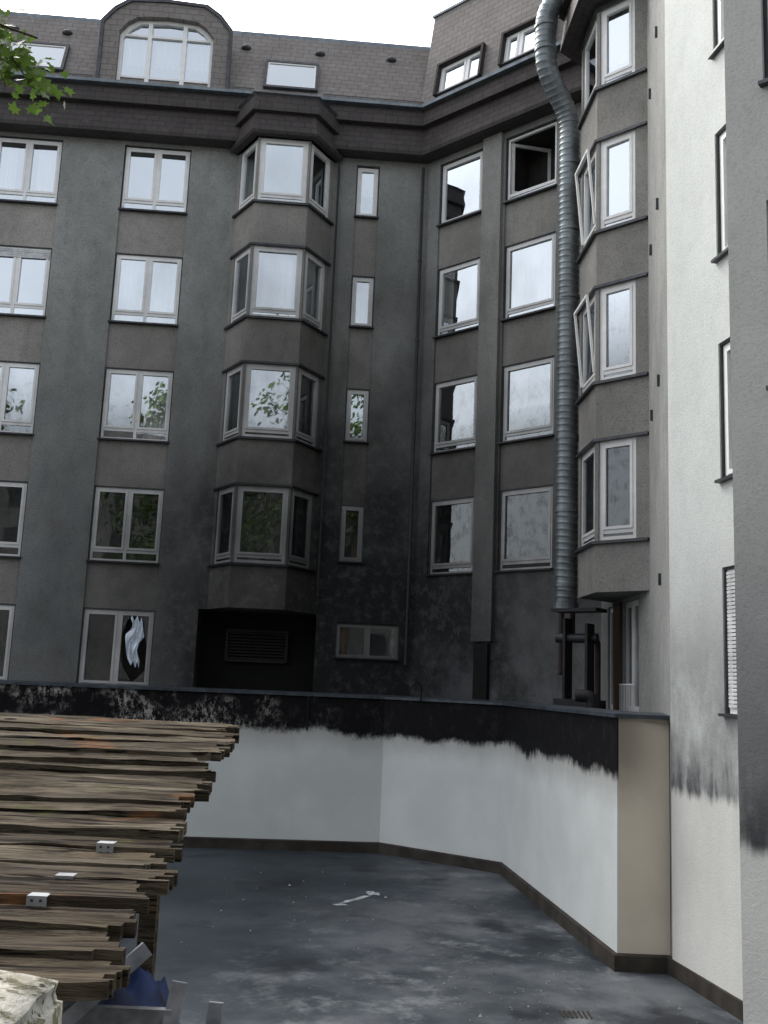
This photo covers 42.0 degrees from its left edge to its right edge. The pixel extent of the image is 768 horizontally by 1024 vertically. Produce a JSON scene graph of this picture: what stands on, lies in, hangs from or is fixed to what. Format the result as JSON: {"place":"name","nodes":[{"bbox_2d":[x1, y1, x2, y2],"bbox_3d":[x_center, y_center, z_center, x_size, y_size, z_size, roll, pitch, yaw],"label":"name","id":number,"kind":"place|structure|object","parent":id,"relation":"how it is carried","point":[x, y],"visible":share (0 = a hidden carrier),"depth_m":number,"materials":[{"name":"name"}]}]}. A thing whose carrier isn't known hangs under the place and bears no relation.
{"place":"outdoors","nodes":[
{"label":"outdoors","id":0,"kind":"place"},
{"bbox_2d":[137,895,159,976],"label":"beams and posts","id":1,"kind":"structure","parent":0,"point":[147,929],"depth_m":4.45,"materials":[{"name":"brown wood"}]},
{"bbox_2d":[0,712,239,1000],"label":"boards","id":2,"kind":"object","parent":1,"relation":"on","point":[74,790],"visible":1,"depth_m":3.10,"materials":[{"name":"brown wood"}]},
{"bbox_2d":[30,846,109,906],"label":"plate holes","id":3,"kind":"object","parent":2,"relation":"on","point":[31,900],"visible":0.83,"depth_m":2.48,"materials":[{"name":"black"}]},
{"bbox_2d":[26,841,116,909],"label":"steel plates","id":4,"kind":"object","parent":2,"relation":"on","point":[35,896],"visible":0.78,"depth_m":2.64,"materials":[{"name":"metal"}]},
{"bbox_2d":[98,966,179,1023],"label":"blue tarp","id":5,"kind":"object","parent":1,"relation":"on","point":[144,988],"visible":0.2,"depth_m":3.09,"materials":[{"name":"blue plastic"}]},
{"bbox_2d":[0,0,461,46],"label":"sky","id":6,"kind":"structure","parent":0,"point":[402,22],"materials":[{"name":"white"}]},
{"bbox_2d":[120,848,742,1023],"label":"courtyard floor","id":7,"kind":"structure","parent":0,"point":[271,968],"depth_m":12.84,"materials":[{"name":"grey concrete"}]},
{"bbox_2d":[0,970,62,1023],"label":"concrete post","id":8,"kind":"object","parent":7,"relation":"on","point":[27,999],"visible":1,"depth_m":1.75,"materials":[{"name":"white concrete"}]},
{"bbox_2d":[0,7,74,125],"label":"maple tree","id":9,"kind":"object","parent":7,"relation":"on","point":[17,59],"visible":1,"depth_m":6.56,"materials":[{"name":"green plant"}]},
{"bbox_2d":[61,942,223,1023],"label":"planks","id":10,"kind":"object","parent":7,"relation":"on","point":[83,1012],"visible":0.54,"depth_m":2.29,"materials":[{"name":"grey wood"}]},
{"bbox_2d":[0,684,670,955],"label":"terrace wall","id":11,"kind":"structure","parent":7,"relation":"on","point":[568,813],"depth_m":19.55,"materials":[{"name":"paint"}]},
{"bbox_2d":[306,698,308,729],"bbox_3d":[-1.588,4.193,20.751,0.030,0.670,0.030,3,-10,-4],"label":"conduit","id":12,"kind":"object","parent":11,"relation":"attached to","point":[307,714],"visible":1,"depth_m":20.74,"materials":[{"name":"metal"}]},
{"bbox_2d":[0,680,669,719],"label":"coping","id":13,"kind":"object","parent":11,"relation":"on","point":[608,712],"visible":0.94,"depth_m":20.42,"materials":[{"name":"metal"}]},
{"bbox_2d":[411,607,606,708],"bbox_3d":[2.538,2.682,18.466,1.534,1.800,5.222,8,-11,-30],"label":"exhaust pipework","id":14,"kind":"object","parent":13,"relation":"on","point":[566,636],"visible":0.92,"depth_m":17.65,"materials":[{"name":"metal"}]},
{"bbox_2d":[535,0,580,607],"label":"ventilation duct","id":15,"kind":"object","parent":14,"relation":"attached to","point":[568,297],"visible":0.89,"depth_m":19.21,"materials":[{"name":"metal"}]},
{"bbox_2d":[335,891,378,904],"bbox_3d":[-0.391,6.179,15.972,0.318,0.001,1.334,-2,-11,25],"label":"paint mark","id":16,"kind":"object","parent":7,"relation":"on","point":[370,893],"visible":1,"depth_m":16.05,"materials":[{"name":"white paint"}]},
{"bbox_2d":[180,871,696,1022],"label":"rubble debris","id":17,"kind":"object","parent":7,"relation":"on","point":[679,1008],"visible":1,"depth_m":11.66,"materials":[{"name":"grey stone"}]},
{"bbox_2d":[175,836,742,1021],"bbox_3d":[-2.962,6.237,17.444,21.482,0.230,8.149,-3,-11,30],"label":"bitumen upstand","id":18,"kind":"object","parent":7,"relation":"on","point":[723,999],"visible":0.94,"depth_m":16.58,"materials":[{"name":"black asphalt"}]},
{"bbox_2d":[559,1010,591,1018],"bbox_3d":[2.043,5.363,10.668,0.320,0.010,0.220,2,-10,0],"label":"floor drain","id":19,"kind":"object","parent":7,"relation":"on","point":[575,1014],"visible":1,"depth_m":10.66,"materials":[{"name":"grey metal"}]},
{"bbox_2d":[601,0,672,958],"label":"wall","id":20,"kind":"structure","parent":7,"relation":"on","point":[654,648],"depth_m":15.32,"materials":[{"name":"grey paint"}]},
{"bbox_2d":[578,0,649,602],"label":"bay window","id":21,"kind":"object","parent":20,"relation":"attached to","point":[612,572],"visible":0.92,"depth_m":17.40,"materials":[{"name":"paint"}]},
{"bbox_2d":[613,602,621,709],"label":"door parts","id":22,"kind":"structure","parent":20,"relation":"attached to","point":[617,643],"depth_m":17.81,"materials":[{"name":"grey metal"}]},
{"bbox_2d":[648,26,660,585],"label":"wall brackets","id":23,"kind":"object","parent":20,"relation":"attached to","point":[658,375],"depth_m":15.70,"materials":[{"name":"metal"}]},
{"bbox_2d":[665,0,742,1000],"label":"wing parts","id":24,"kind":"object","parent":7,"relation":"on","point":[706,916],"visible":0.73,"depth_m":12.48,"materials":[{"name":"paint"}]},
{"bbox_2d":[723,0,767,1023],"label":"wall","id":25,"kind":"structure","parent":7,"relation":"on","point":[746,101],"depth_m":8.44,"materials":[{"name":"paint"}]},
{"label":"ledge roof","id":26,"kind":"object","parent":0,"visible":0},
{"bbox_2d":[193,609,489,699],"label":"black parts","id":27,"kind":"object","parent":26,"relation":"on","point":[213,668],"visible":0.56,"depth_m":22.98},
{"bbox_2d":[224,628,288,663],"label":"grille parts","id":28,"kind":"object","parent":27,"relation":"attached to","point":[257,632],"visible":1,"depth_m":22.94,"materials":[{"name":"metal"}]},
{"bbox_2d":[0,0,767,717],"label":"sill parts","id":29,"kind":"object","parent":26,"relation":"on","point":[512,200],"visible":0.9,"depth_m":22.52,"materials":[{"name":"metal"}]},
{"bbox_2d":[0,6,631,375],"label":"window glass","id":30,"kind":"object","parent":29,"relation":"attached to","point":[283,169],"visible":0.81,"depth_m":23.66,"materials":[{"name":"clear glass"}]},
{"bbox_2d":[125,616,143,667],"bbox_3d":[-5.526,2.865,22.098,0.408,1.153,0.070,3,-10,-4],"label":"curtain","id":31,"kind":"object","parent":30,"relation":"attached to","point":[134,636],"visible":1,"depth_m":22.10,"materials":[{"name":"white fabric"}]},
{"bbox_2d":[0,126,632,683],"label":"inside parts","id":32,"kind":"object","parent":30,"relation":"attached to","point":[526,528],"visible":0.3,"depth_m":23.02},
{"bbox_2d":[9,249,638,706],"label":"curtain parts","id":33,"kind":"object","parent":32,"relation":"on","point":[529,285],"visible":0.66,"depth_m":22.87,"materials":[{"name":"fabric"}]},
{"bbox_2d":[0,247,736,707],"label":"shutter parts","id":34,"kind":"object","parent":30,"relation":"attached to","point":[732,671],"visible":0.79,"depth_m":11.58,"materials":[{"name":"white plastic"}]},
{"bbox_2d":[10,0,736,713],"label":"window frames","id":35,"kind":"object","parent":30,"relation":"attached to","point":[150,36],"visible":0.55,"depth_m":18.66,"materials":[{"name":"white plastic"}]},
{"label":"ground","id":36,"kind":"structure","parent":0,"visible":0},
{"bbox_2d":[0,102,600,703],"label":"walls","id":37,"kind":"structure","parent":36,"relation":"on","point":[372,588],"depth_m":22.86,"materials":[{"name":"grey paint"}]},
{"bbox_2d":[0,137,555,613],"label":"wall panels","id":38,"kind":"object","parent":37,"relation":"attached to","point":[248,587],"visible":0.83,"depth_m":22.73,"materials":[{"name":"paint"}]},
{"bbox_2d":[0,0,612,163],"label":"slated parts","id":39,"kind":"object","parent":37,"relation":"on","point":[511,100],"visible":0.76,"depth_m":23.66,"materials":[{"name":"stone"}]},
{"bbox_2d":[0,0,561,114],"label":"zinc parts","id":40,"kind":"object","parent":39,"relation":"on","point":[249,94],"visible":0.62,"depth_m":23.84,"materials":[{"name":"grey metal"}]},
{"bbox_2d":[0,0,563,103],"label":"slate parts","id":41,"kind":"object","parent":39,"relation":"on","point":[347,70],"visible":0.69,"depth_m":24.67,"materials":[{"name":"grey stone"}]},
{"bbox_2d":[9,25,395,62],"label":"roof vents","id":42,"kind":"object","parent":41,"relation":"on","point":[391,59],"visible":0.96,"depth_m":25.03,"materials":[{"name":"metal"}]},
{"bbox_2d":[69,73,423,103],"bbox_3d":[-3.296,-10.217,24.291,8.577,0.214,0.020,3,-10,-4],"label":"snow guard","id":43,"kind":"object","parent":41,"relation":"attached to","point":[324,94],"visible":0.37,"depth_m":24.47,"materials":[{"name":"metal"}]},
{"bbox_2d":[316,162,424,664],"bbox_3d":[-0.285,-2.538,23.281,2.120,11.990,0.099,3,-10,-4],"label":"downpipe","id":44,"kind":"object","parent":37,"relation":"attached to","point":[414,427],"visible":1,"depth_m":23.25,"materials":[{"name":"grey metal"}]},
{"bbox_2d":[0,0,767,713],"bbox_3d":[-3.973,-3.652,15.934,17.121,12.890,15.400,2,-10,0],"label":"window frames","id":45,"kind":"structure","parent":37,"relation":"in","point":[630,694],"depth_m":22.48,"materials":[{"name":"grey plastic"}]},
{"bbox_2d":[471,132,503,641],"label":"pilaster parts","id":46,"kind":"object","parent":37,"relation":"attached to","point":[483,582],"visible":1,"depth_m":22.03,"materials":[{"name":"paint"}]}
]}

